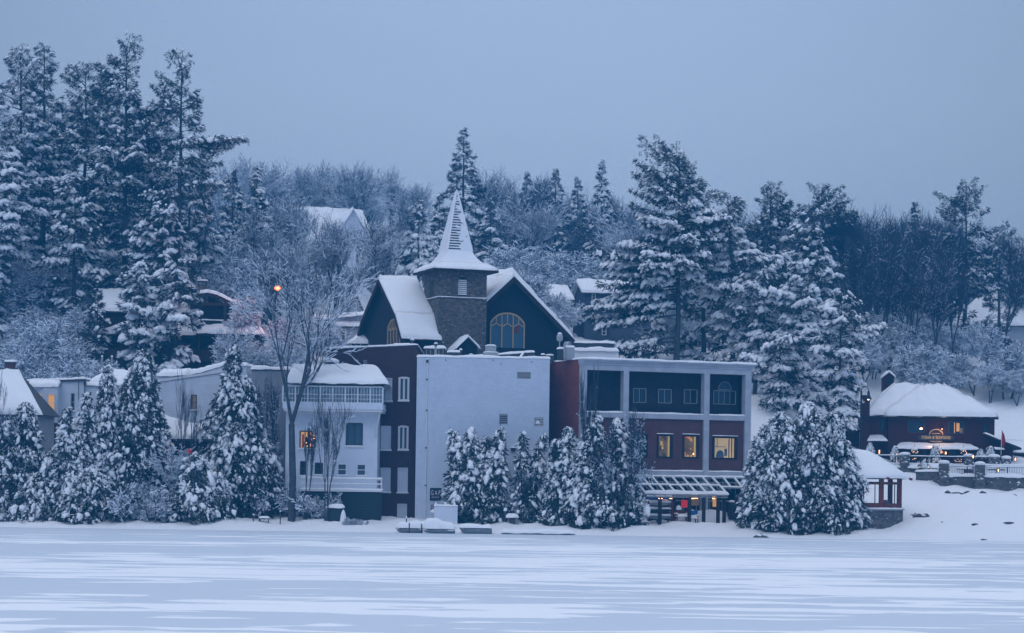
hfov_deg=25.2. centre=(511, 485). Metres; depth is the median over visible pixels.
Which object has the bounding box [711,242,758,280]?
bare tree
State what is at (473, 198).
spruce tree
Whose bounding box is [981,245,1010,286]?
bare tree
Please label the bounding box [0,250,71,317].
frosted tree
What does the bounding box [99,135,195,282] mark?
pine tree
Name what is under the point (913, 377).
frosted bush
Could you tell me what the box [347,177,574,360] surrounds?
church
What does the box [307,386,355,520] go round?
bare tree
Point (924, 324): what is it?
frosted bush
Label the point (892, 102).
sky
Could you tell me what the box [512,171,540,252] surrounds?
spruce tree
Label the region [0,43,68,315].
pine tree
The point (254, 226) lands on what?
bare tree
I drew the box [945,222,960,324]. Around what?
slim tree
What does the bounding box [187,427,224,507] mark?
cedar tree
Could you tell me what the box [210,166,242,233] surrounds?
bare tree
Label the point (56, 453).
cedar tree
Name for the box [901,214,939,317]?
slim tree
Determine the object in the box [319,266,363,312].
frosted tree
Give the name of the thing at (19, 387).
steep roof house
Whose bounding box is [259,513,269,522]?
garden bench
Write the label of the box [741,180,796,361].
pine tree
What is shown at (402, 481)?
boarded window
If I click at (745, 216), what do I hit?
bare tree
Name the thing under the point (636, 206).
bare tree
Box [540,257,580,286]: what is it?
frosted tree
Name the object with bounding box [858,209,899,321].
slim tree
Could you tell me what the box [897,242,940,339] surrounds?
slim tree
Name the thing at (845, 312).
frosted tree
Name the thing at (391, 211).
bare tree
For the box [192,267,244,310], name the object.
frosted tree
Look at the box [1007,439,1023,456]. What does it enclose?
border shed
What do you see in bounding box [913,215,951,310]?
slim tree
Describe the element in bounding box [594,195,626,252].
bare tree
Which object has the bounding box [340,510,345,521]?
snow post
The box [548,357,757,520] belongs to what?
framed brick building
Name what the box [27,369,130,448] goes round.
bay window house
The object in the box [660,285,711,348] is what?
frosted tree
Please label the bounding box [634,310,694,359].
frosted tree
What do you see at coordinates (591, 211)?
bare tree
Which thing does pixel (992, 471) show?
terrace
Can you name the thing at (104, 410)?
cedar tree
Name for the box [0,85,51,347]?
pine tree
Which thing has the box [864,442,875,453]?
christmas tree
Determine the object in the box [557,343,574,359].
roof air unit
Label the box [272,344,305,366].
frosted bush
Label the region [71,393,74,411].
window
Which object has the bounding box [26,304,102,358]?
frosted tree
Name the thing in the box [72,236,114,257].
frosted tree
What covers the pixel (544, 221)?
bare tree
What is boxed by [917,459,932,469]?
christmas tree
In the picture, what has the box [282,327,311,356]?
frosted bush
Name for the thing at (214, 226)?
bare tree
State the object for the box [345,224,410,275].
bare tree
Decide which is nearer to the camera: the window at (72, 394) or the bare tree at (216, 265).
the window at (72, 394)
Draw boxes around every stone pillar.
[899,452,909,471]
[938,460,949,485]
[963,454,973,472]
[974,461,985,488]
[987,454,999,463]
[1001,455,1010,463]
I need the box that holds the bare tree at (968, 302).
[967,267,987,305]
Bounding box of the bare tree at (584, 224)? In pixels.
[548,205,605,254]
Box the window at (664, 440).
[656,433,672,457]
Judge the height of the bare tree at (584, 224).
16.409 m
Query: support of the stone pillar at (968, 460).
on the snowy hillside
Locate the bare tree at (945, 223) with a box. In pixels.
[930,209,957,251]
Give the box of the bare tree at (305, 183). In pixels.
[252,156,345,205]
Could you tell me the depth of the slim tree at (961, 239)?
284.97 m
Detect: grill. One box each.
[506,513,518,523]
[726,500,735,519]
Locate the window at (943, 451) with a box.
[941,450,948,455]
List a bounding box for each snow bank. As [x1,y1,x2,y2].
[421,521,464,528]
[676,509,733,522]
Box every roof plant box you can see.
[424,345,446,354]
[447,350,459,355]
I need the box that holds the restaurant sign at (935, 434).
[917,429,954,441]
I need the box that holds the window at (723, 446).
[712,435,737,459]
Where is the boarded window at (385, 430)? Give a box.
[380,426,391,450]
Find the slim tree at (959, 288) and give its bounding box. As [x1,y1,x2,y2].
[954,257,968,352]
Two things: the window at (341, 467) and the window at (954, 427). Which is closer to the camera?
the window at (341, 467)
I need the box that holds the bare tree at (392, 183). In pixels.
[317,164,404,236]
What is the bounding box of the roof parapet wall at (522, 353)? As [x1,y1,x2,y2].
[478,350,534,356]
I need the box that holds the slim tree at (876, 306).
[856,226,886,319]
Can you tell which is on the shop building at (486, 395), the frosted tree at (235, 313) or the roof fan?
the roof fan
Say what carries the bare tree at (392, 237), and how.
on the snowy hillside
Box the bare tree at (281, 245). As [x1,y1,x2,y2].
[250,223,288,319]
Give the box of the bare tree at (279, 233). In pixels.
[258,218,290,252]
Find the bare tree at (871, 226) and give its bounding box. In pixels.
[837,208,884,258]
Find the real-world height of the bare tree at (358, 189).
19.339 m
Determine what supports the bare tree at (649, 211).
on the snowy hillside
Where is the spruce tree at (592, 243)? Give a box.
[580,159,615,267]
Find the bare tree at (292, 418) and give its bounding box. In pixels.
[228,240,382,521]
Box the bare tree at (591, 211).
[579,193,603,231]
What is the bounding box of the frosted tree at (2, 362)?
[0,352,45,377]
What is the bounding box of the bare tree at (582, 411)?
[576,366,599,527]
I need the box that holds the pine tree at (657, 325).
[634,262,682,358]
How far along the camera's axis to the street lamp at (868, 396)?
228.93 m
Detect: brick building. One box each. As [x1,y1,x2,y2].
[328,343,423,517]
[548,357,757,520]
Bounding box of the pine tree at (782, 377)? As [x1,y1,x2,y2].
[738,328,809,411]
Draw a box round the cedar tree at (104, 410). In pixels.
[79,364,130,521]
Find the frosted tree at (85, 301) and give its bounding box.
[51,284,93,315]
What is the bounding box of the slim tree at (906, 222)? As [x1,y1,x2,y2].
[889,218,908,308]
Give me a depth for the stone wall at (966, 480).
221.40 m
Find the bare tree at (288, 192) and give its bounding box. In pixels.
[258,166,313,217]
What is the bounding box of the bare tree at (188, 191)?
[171,166,208,254]
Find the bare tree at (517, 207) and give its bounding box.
[506,175,518,250]
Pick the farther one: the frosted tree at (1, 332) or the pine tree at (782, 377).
the frosted tree at (1, 332)
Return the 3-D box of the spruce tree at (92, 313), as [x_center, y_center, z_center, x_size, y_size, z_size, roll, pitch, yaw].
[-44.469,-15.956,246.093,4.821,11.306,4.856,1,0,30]
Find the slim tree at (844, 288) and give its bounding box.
[832,243,864,316]
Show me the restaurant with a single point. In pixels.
(904, 416)
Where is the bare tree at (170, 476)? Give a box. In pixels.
[143,445,203,521]
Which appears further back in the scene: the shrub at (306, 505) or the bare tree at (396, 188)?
the bare tree at (396, 188)
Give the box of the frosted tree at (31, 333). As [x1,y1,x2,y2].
[11,326,56,353]
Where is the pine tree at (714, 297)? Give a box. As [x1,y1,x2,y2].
[693,189,791,381]
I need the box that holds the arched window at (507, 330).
[489,312,524,347]
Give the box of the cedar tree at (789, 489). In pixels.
[734,401,872,534]
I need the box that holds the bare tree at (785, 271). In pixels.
[774,223,803,282]
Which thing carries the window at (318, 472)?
in the porch house at (356, 479)
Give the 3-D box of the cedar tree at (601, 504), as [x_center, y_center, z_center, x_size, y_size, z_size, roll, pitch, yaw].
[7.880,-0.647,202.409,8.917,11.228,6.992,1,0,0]
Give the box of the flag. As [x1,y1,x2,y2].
[1001,431,1004,448]
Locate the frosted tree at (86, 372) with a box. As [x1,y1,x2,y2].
[49,349,94,377]
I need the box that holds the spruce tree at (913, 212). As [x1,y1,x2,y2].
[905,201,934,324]
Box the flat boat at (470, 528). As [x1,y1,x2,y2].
[460,523,491,533]
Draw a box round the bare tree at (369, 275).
[356,252,389,291]
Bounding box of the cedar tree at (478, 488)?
[439,425,511,524]
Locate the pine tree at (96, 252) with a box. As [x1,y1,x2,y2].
[27,174,119,319]
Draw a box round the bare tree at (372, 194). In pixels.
[329,161,392,222]
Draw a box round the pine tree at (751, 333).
[722,259,795,393]
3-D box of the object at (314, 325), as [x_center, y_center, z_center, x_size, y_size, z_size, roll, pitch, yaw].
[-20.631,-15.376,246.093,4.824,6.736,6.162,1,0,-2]
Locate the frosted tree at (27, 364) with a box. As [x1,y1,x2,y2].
[1,340,56,379]
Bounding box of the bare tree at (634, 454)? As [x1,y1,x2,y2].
[585,404,655,527]
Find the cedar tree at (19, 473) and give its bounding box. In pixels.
[0,400,51,518]
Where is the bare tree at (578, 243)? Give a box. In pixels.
[555,203,606,269]
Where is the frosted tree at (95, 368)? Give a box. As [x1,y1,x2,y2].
[51,341,124,376]
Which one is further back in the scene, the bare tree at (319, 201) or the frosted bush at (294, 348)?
the bare tree at (319, 201)
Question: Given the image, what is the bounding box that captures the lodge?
[93,279,264,369]
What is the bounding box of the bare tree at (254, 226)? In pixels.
[225,200,288,321]
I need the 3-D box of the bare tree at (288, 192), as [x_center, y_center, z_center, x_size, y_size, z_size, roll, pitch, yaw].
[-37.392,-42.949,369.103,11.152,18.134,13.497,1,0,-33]
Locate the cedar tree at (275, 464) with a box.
[235,427,286,517]
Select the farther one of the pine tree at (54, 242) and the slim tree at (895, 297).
the pine tree at (54, 242)
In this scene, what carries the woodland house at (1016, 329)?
on the snowy hillside
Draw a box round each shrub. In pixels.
[103,480,202,522]
[128,502,167,521]
[246,483,312,516]
[246,487,298,515]
[280,491,343,519]
[342,517,361,524]
[357,520,368,524]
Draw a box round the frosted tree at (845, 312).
[817,296,865,335]
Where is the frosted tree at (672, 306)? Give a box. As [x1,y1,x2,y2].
[665,301,700,346]
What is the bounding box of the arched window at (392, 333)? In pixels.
[387,319,400,344]
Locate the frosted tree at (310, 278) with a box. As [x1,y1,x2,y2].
[262,257,328,327]
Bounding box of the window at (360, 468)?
[355,464,366,476]
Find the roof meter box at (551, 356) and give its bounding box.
[546,354,553,361]
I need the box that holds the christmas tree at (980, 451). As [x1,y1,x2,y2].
[975,447,985,459]
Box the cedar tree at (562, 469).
[535,426,599,528]
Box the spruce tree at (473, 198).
[431,127,497,262]
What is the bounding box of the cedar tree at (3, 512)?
[0,490,21,521]
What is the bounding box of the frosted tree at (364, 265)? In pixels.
[350,259,388,284]
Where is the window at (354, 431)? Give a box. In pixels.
[345,423,362,446]
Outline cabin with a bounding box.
[548,284,574,329]
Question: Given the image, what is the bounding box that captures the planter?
[954,458,962,463]
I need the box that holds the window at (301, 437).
[298,431,316,449]
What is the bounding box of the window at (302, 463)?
[299,461,305,476]
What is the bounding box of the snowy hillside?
[0,280,1023,540]
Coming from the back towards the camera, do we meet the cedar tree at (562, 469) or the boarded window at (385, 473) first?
the boarded window at (385, 473)
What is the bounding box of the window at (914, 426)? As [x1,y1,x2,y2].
[908,420,924,432]
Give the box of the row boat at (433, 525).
[423,518,454,533]
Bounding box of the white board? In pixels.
[434,501,457,523]
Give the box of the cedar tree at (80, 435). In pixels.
[52,392,101,521]
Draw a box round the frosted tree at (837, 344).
[822,334,853,379]
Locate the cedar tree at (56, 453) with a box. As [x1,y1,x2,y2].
[26,408,104,522]
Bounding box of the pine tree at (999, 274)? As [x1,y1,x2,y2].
[974,219,1017,352]
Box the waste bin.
[326,504,344,521]
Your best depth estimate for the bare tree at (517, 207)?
380.75 m
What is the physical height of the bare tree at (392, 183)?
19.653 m
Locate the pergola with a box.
[638,474,743,524]
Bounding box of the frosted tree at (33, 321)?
[12,309,54,335]
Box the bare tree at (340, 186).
[327,163,353,207]
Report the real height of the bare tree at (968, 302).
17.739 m
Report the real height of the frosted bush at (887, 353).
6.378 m
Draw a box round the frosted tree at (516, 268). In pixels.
[488,257,520,272]
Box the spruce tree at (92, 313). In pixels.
[79,287,116,365]
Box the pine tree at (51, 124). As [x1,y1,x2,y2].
[17,41,72,273]
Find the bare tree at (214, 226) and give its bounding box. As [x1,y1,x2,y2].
[206,221,218,237]
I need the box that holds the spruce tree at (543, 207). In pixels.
[531,182,550,255]
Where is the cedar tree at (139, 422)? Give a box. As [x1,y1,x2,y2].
[98,347,176,519]
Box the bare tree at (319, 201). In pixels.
[308,168,334,206]
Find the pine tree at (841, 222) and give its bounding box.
[785,181,859,313]
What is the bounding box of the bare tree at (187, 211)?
[170,186,220,235]
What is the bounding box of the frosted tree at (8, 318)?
[0,307,17,324]
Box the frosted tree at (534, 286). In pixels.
[517,267,553,300]
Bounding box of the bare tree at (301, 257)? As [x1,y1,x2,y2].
[247,237,319,328]
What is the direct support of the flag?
attached to the restaurant
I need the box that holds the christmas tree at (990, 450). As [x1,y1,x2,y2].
[985,446,994,457]
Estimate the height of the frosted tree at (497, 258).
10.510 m
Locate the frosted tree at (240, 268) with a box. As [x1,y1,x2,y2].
[214,246,268,318]
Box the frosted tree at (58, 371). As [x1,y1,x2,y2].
[23,369,66,378]
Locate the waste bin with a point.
(334, 512)
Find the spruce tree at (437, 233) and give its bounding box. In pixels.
[420,191,448,284]
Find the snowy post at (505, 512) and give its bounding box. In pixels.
[503,508,506,521]
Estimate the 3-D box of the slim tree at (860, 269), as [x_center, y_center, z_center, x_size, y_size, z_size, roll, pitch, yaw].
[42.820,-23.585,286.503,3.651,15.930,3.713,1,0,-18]
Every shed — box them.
[313,311,363,355]
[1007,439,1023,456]
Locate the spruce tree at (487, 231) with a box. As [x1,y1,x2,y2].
[472,197,508,261]
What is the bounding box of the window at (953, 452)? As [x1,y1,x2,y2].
[951,450,957,455]
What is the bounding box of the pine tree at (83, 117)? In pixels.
[52,61,122,268]
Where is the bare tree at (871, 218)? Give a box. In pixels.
[817,198,884,294]
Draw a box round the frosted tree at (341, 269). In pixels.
[323,258,351,274]
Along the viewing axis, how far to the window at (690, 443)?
212.43 m
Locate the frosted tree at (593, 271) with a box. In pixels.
[568,250,625,292]
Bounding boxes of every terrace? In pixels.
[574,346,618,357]
[889,462,1023,473]
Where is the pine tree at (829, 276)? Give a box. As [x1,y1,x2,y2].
[779,209,849,362]
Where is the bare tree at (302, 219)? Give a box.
[290,200,313,241]
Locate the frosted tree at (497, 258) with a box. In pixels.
[482,241,527,268]
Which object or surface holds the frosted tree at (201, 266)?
on the snowy hillside
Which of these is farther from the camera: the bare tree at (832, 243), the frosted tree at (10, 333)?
the bare tree at (832, 243)
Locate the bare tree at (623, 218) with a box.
[589,202,660,263]
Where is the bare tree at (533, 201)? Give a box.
[517,191,545,253]
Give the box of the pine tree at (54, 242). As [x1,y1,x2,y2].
[0,122,77,246]
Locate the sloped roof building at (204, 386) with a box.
[157,361,253,423]
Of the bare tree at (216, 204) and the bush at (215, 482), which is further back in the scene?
the bare tree at (216, 204)
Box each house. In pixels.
[0,360,59,489]
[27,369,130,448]
[281,205,370,269]
[282,358,389,520]
[343,286,371,312]
[572,278,665,345]
[948,289,1023,353]
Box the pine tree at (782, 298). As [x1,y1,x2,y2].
[756,258,838,411]
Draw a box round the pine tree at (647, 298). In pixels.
[577,133,733,359]
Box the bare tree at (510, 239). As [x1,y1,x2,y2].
[483,197,516,246]
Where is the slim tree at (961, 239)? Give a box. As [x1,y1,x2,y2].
[939,220,966,361]
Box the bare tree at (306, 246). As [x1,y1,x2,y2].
[284,229,349,308]
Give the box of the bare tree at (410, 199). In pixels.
[388,181,436,275]
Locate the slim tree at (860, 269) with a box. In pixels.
[842,237,863,323]
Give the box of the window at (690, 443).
[682,434,699,458]
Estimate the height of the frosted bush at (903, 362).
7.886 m
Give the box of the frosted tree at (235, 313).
[221,294,304,365]
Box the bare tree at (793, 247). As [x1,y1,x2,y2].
[778,202,834,307]
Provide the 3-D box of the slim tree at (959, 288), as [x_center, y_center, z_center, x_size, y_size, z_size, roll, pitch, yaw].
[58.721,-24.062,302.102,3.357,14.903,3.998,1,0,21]
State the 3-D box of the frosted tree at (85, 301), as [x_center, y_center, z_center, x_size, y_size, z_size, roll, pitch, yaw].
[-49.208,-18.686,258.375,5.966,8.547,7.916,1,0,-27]
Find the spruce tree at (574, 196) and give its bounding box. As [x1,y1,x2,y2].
[560,177,598,267]
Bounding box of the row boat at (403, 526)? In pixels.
[396,520,422,532]
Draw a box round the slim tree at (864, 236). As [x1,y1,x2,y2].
[857,224,877,312]
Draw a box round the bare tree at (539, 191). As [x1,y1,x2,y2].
[507,172,557,252]
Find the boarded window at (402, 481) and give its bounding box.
[396,468,407,493]
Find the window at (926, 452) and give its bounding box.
[921,450,928,455]
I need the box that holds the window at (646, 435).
[638,434,647,456]
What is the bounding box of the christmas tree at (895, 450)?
[887,445,899,462]
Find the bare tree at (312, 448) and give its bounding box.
[303,418,318,519]
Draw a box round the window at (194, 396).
[190,395,197,410]
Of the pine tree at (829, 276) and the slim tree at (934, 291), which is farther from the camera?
the slim tree at (934, 291)
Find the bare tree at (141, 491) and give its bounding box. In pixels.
[119,476,160,519]
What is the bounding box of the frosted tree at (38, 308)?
[31,305,57,323]
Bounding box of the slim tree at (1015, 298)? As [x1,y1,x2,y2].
[993,228,1023,361]
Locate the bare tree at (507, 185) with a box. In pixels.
[485,174,522,243]
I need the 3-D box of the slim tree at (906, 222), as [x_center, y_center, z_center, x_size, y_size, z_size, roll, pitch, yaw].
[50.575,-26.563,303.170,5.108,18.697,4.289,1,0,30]
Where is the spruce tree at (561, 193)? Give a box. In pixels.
[534,168,575,263]
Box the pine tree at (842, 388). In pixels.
[806,285,887,441]
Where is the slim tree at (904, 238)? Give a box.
[880,217,915,315]
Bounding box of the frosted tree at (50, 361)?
[25,336,77,374]
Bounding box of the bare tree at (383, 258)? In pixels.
[346,211,408,281]
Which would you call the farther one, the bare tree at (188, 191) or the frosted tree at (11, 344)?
the bare tree at (188, 191)
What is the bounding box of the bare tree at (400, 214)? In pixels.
[384,193,433,273]
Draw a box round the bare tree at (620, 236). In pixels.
[593,216,662,275]
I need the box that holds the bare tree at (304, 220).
[252,185,323,241]
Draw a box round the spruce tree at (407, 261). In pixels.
[397,198,435,290]
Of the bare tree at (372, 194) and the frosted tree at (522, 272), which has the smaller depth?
the frosted tree at (522, 272)
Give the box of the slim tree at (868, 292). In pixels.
[855,249,888,374]
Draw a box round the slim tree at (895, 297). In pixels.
[879,253,918,326]
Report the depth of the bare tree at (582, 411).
201.91 m
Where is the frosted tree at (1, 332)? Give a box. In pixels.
[0,298,22,339]
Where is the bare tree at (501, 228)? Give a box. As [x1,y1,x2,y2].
[481,185,544,248]
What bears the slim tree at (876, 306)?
on the snowy hillside
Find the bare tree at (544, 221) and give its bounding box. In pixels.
[496,195,578,253]
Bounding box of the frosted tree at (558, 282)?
[549,274,573,326]
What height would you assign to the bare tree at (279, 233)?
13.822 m
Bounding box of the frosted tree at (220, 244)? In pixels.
[196,235,275,279]
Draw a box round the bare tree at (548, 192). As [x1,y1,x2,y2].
[529,172,556,208]
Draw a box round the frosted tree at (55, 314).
[45,304,88,340]
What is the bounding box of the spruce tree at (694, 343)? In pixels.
[682,263,721,346]
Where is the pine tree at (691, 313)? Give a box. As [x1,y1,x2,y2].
[665,173,756,360]
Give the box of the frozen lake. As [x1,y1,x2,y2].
[0,527,1023,632]
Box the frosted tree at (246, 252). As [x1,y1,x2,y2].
[209,234,263,289]
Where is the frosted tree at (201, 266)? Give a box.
[189,257,232,285]
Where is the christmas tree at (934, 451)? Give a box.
[927,445,941,462]
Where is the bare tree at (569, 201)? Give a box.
[547,184,589,236]
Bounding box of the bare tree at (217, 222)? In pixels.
[212,161,249,238]
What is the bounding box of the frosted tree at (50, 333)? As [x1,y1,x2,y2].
[22,315,109,365]
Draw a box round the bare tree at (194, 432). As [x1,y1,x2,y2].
[175,368,203,455]
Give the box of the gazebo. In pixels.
[817,448,912,529]
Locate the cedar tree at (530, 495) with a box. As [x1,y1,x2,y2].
[508,431,548,522]
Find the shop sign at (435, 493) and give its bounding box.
[430,488,440,500]
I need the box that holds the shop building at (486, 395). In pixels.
[415,355,549,520]
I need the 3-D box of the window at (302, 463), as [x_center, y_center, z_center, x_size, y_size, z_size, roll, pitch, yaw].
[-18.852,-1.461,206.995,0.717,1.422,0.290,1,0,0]
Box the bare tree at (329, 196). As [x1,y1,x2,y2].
[321,183,337,206]
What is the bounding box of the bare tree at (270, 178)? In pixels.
[216,152,293,222]
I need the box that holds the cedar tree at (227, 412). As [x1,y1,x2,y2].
[194,344,279,517]
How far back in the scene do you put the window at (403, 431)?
211.52 m
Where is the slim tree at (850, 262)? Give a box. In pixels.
[843,229,872,324]
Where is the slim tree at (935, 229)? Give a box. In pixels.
[911,218,949,349]
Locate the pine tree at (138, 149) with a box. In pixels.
[75,31,183,300]
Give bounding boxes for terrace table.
[956,467,972,472]
[986,465,1003,472]
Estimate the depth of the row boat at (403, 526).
195.12 m
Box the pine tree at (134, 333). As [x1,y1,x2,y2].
[112,260,165,379]
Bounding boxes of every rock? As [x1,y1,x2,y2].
[753,534,768,537]
[912,513,929,517]
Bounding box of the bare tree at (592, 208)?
[578,184,600,230]
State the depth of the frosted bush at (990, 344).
263.74 m
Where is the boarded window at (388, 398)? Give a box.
[384,378,392,401]
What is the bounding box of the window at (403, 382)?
[398,377,409,401]
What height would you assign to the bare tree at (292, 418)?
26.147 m
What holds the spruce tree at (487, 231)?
on the snowy hillside
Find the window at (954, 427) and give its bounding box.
[948,421,964,433]
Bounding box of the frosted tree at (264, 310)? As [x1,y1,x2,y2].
[250,259,268,319]
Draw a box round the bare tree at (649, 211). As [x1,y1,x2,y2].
[617,199,671,283]
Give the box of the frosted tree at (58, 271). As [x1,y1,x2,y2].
[43,249,81,295]
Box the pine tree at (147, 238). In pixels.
[125,191,197,307]
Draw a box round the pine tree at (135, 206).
[127,98,187,286]
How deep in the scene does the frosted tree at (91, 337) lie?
251.96 m
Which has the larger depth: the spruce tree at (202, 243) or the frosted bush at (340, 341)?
the spruce tree at (202, 243)
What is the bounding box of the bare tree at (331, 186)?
[307,167,357,205]
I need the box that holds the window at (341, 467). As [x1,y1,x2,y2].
[336,463,347,475]
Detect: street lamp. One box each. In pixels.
[274,285,280,331]
[860,386,871,448]
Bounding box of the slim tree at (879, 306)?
[869,275,883,316]
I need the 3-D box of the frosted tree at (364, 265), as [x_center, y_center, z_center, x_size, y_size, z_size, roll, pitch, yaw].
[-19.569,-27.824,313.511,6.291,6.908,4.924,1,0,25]
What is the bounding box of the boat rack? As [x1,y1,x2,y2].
[645,495,672,523]
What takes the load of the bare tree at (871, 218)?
on the snowy hillside
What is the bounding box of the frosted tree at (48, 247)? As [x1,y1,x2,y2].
[0,228,71,257]
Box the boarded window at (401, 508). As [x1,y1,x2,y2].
[397,504,406,517]
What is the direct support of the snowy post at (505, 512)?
on the snowy hillside
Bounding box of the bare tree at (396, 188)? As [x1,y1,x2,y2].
[374,164,408,227]
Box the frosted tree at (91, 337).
[81,310,96,345]
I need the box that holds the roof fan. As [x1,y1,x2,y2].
[483,344,498,355]
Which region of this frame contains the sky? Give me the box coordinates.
[0,0,1023,329]
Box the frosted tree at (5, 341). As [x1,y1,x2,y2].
[0,334,16,355]
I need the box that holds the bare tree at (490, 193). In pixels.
[458,166,511,257]
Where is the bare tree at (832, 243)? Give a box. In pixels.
[810,210,860,308]
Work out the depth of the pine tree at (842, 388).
231.93 m
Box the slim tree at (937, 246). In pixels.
[922,225,962,351]
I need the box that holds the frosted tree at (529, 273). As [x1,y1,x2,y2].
[524,268,545,282]
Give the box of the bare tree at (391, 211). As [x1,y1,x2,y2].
[379,183,432,230]
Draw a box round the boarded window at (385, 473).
[380,468,390,492]
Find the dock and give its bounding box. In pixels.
[501,529,574,534]
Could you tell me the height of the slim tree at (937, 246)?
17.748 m
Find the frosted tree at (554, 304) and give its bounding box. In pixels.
[540,289,576,322]
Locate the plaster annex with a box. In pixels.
[250,365,290,487]
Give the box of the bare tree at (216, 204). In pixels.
[173,178,241,234]
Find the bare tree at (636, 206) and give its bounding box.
[603,197,656,236]
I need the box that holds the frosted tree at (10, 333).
[0,302,57,340]
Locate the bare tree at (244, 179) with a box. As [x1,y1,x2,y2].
[230,158,267,215]
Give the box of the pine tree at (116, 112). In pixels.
[63,82,145,277]
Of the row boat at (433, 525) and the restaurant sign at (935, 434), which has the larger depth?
the restaurant sign at (935, 434)
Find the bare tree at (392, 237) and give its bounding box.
[368,218,406,274]
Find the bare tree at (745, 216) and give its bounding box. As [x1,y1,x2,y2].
[728,211,768,273]
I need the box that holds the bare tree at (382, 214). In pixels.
[365,192,389,224]
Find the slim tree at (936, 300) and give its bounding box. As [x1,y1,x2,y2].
[911,247,958,346]
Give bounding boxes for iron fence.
[876,454,899,462]
[909,455,963,463]
[949,465,974,473]
[985,466,1023,474]
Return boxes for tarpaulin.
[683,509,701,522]
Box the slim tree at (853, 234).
[830,208,865,326]
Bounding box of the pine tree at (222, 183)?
[169,156,227,266]
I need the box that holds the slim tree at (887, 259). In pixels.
[869,230,908,372]
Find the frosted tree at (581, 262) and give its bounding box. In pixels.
[546,241,591,305]
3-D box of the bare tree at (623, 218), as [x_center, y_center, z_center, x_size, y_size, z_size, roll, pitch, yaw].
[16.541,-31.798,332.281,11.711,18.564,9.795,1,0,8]
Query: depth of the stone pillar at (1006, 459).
228.60 m
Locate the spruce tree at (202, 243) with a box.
[184,192,227,275]
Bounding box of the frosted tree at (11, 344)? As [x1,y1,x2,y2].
[0,324,46,377]
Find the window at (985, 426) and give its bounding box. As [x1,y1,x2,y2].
[983,424,988,432]
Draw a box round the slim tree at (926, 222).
[902,214,935,318]
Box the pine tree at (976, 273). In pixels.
[916,176,1022,359]
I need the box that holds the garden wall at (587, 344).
[571,341,614,347]
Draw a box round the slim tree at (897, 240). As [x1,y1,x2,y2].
[873,219,909,367]
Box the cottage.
[162,415,215,493]
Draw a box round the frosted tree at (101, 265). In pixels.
[50,247,128,298]
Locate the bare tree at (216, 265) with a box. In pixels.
[196,242,247,278]
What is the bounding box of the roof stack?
[434,342,437,354]
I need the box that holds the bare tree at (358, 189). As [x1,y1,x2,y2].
[325,161,389,214]
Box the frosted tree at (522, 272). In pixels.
[520,271,550,293]
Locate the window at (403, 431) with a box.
[397,425,408,450]
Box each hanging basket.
[911,447,917,453]
[960,445,966,454]
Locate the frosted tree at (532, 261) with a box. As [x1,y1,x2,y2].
[495,240,563,279]
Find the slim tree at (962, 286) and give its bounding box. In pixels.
[944,266,968,362]
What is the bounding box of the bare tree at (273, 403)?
[241,372,282,515]
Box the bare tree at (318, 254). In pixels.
[287,229,340,315]
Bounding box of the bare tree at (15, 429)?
[0,368,22,469]
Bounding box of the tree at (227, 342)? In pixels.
[209,315,260,364]
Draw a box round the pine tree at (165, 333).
[146,256,208,378]
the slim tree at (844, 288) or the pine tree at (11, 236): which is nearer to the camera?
the pine tree at (11, 236)
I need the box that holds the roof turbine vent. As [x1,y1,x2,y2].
[557,332,562,346]
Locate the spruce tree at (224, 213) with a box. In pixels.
[218,168,252,247]
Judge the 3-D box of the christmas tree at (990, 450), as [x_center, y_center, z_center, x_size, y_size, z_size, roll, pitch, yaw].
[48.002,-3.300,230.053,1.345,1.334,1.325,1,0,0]
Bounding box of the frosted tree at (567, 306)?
[556,293,584,326]
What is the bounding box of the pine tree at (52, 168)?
[23,103,96,246]
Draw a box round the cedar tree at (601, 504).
[558,414,650,530]
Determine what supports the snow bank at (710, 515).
on the snowy hillside
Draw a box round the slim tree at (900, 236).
[863,215,908,313]
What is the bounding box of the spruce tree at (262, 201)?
[236,165,287,320]
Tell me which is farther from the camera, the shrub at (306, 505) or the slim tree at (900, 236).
the slim tree at (900, 236)
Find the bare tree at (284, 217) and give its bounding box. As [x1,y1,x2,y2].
[264,191,309,316]
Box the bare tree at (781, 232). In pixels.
[734,199,799,274]
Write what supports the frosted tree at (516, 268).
on the snowy hillside
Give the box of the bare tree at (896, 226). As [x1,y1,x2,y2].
[864,202,923,315]
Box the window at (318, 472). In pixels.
[314,463,323,475]
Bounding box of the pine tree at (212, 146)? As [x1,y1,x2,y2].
[137,48,249,284]
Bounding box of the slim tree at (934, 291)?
[927,252,951,348]
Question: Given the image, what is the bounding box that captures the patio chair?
[674,505,686,520]
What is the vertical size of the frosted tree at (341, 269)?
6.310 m
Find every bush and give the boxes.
[4,469,59,521]
[48,464,130,524]
[158,451,236,525]
[241,338,270,362]
[244,325,266,364]
[248,337,289,366]
[260,324,285,353]
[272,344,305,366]
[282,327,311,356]
[290,343,315,357]
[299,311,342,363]
[319,326,344,355]
[841,339,883,381]
[854,311,875,326]
[861,307,891,325]
[866,334,894,379]
[877,323,897,369]
[886,310,955,348]
[888,340,952,382]
[891,316,925,370]
[904,356,942,384]
[931,322,986,361]
[934,365,969,388]
[943,322,982,362]
[943,351,1002,395]
[971,361,1017,402]
[975,319,1010,363]
[986,340,1023,399]
[1001,360,1017,372]
[1002,367,1023,405]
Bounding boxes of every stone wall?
[907,464,938,472]
[915,469,938,483]
[949,472,974,488]
[985,473,1023,490]
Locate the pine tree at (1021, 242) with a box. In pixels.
[990,234,1023,307]
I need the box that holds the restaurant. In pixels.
[845,370,1021,463]
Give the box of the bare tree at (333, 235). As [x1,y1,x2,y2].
[287,201,362,311]

